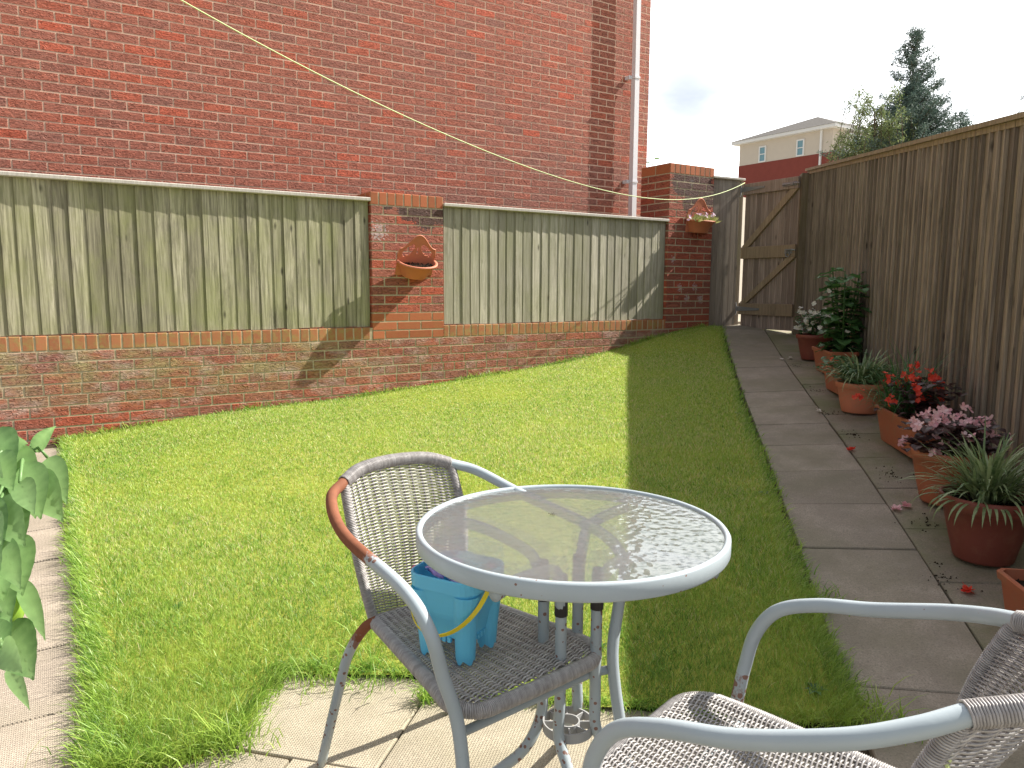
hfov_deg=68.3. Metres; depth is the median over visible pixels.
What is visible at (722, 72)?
sky
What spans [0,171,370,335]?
fence panel
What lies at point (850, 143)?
birch tree
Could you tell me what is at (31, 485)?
pepper plant
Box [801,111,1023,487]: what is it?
timber fence
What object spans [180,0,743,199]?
washing line
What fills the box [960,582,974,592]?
fallen petal
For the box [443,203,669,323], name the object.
fence panel
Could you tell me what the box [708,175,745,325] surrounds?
fence panel
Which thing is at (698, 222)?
wall basket
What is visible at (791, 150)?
house
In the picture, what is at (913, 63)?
conifer tree
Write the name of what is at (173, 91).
brick house
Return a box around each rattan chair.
[316,451,632,767]
[582,598,1023,767]
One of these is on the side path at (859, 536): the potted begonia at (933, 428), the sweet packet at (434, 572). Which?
the potted begonia at (933, 428)
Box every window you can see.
[758,145,766,162]
[796,139,804,156]
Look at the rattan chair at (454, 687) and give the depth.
1.68 m
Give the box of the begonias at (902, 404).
[826,332,978,457]
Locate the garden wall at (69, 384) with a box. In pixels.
[0,319,689,445]
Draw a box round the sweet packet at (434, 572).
[425,557,463,582]
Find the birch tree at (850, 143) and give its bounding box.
[826,79,918,161]
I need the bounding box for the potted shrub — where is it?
[811,267,871,372]
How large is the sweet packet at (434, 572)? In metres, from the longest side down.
0.104 x 0.075 x 0.052 m
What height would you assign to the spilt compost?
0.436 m
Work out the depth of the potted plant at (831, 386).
5.51 m
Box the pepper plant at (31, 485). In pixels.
[0,426,68,709]
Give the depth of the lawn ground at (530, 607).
3.26 m
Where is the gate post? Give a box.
[791,173,808,334]
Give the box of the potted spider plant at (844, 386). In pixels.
[813,348,907,413]
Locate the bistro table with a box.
[416,484,731,767]
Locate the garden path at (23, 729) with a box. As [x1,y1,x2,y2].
[0,447,91,767]
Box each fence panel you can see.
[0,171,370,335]
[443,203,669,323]
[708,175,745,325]
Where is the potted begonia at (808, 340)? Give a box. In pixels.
[793,306,834,359]
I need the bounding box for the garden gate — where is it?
[735,176,800,330]
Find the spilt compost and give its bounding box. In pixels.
[788,363,982,591]
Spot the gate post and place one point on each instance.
(801, 239)
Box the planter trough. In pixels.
[996,568,1023,638]
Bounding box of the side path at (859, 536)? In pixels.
[721,324,1023,767]
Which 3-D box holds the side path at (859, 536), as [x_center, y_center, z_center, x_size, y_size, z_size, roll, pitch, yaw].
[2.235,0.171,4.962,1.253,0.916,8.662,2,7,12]
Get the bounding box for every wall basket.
[394,235,437,279]
[685,198,720,232]
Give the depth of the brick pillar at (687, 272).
8.20 m
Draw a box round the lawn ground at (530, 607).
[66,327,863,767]
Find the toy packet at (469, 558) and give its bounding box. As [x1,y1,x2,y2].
[448,550,488,568]
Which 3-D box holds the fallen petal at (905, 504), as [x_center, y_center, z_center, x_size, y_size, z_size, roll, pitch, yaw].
[1.794,0.547,3.434,0.040,0.026,0.048,-7,10,-43]
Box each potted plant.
[821,355,861,393]
[900,414,1023,566]
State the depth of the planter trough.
2.46 m
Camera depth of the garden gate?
8.28 m
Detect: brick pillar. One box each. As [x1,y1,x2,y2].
[356,191,443,338]
[640,163,713,328]
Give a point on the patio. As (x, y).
(388, 727)
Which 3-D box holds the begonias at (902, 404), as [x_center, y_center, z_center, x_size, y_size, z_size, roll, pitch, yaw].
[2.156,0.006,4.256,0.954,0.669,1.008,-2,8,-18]
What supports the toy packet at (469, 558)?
in the castle bucket
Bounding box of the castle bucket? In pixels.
[411,550,503,665]
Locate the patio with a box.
[59,669,829,767]
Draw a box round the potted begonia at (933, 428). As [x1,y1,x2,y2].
[897,402,1011,505]
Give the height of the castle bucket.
0.182 m
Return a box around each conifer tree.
[817,79,977,160]
[860,23,957,146]
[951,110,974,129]
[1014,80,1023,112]
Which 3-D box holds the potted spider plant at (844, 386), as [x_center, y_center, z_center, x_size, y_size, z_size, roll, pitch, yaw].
[2.302,-0.029,4.996,0.686,0.418,0.725,5,9,35]
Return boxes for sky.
[647,0,1023,177]
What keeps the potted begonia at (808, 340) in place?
on the side path at (859, 536)
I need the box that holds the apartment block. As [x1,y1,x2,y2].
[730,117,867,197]
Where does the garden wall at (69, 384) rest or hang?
on the ground
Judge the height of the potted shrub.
0.849 m
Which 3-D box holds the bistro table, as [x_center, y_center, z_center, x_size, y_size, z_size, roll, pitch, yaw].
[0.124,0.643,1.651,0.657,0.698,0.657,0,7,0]
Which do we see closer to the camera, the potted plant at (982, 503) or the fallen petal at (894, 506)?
the potted plant at (982, 503)
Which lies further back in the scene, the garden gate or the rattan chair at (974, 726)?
the garden gate
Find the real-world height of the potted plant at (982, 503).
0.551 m
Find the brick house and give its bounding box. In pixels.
[0,0,650,335]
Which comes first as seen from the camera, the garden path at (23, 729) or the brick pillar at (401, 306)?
the garden path at (23, 729)
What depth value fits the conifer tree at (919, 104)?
19.97 m
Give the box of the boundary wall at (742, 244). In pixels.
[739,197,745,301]
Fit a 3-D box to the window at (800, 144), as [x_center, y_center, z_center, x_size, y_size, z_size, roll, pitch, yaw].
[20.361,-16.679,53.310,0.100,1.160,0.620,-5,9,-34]
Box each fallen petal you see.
[891,504,901,509]
[902,501,911,506]
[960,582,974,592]
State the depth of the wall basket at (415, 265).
6.36 m
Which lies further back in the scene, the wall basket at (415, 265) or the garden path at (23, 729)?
the wall basket at (415, 265)
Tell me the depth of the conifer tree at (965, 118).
20.15 m

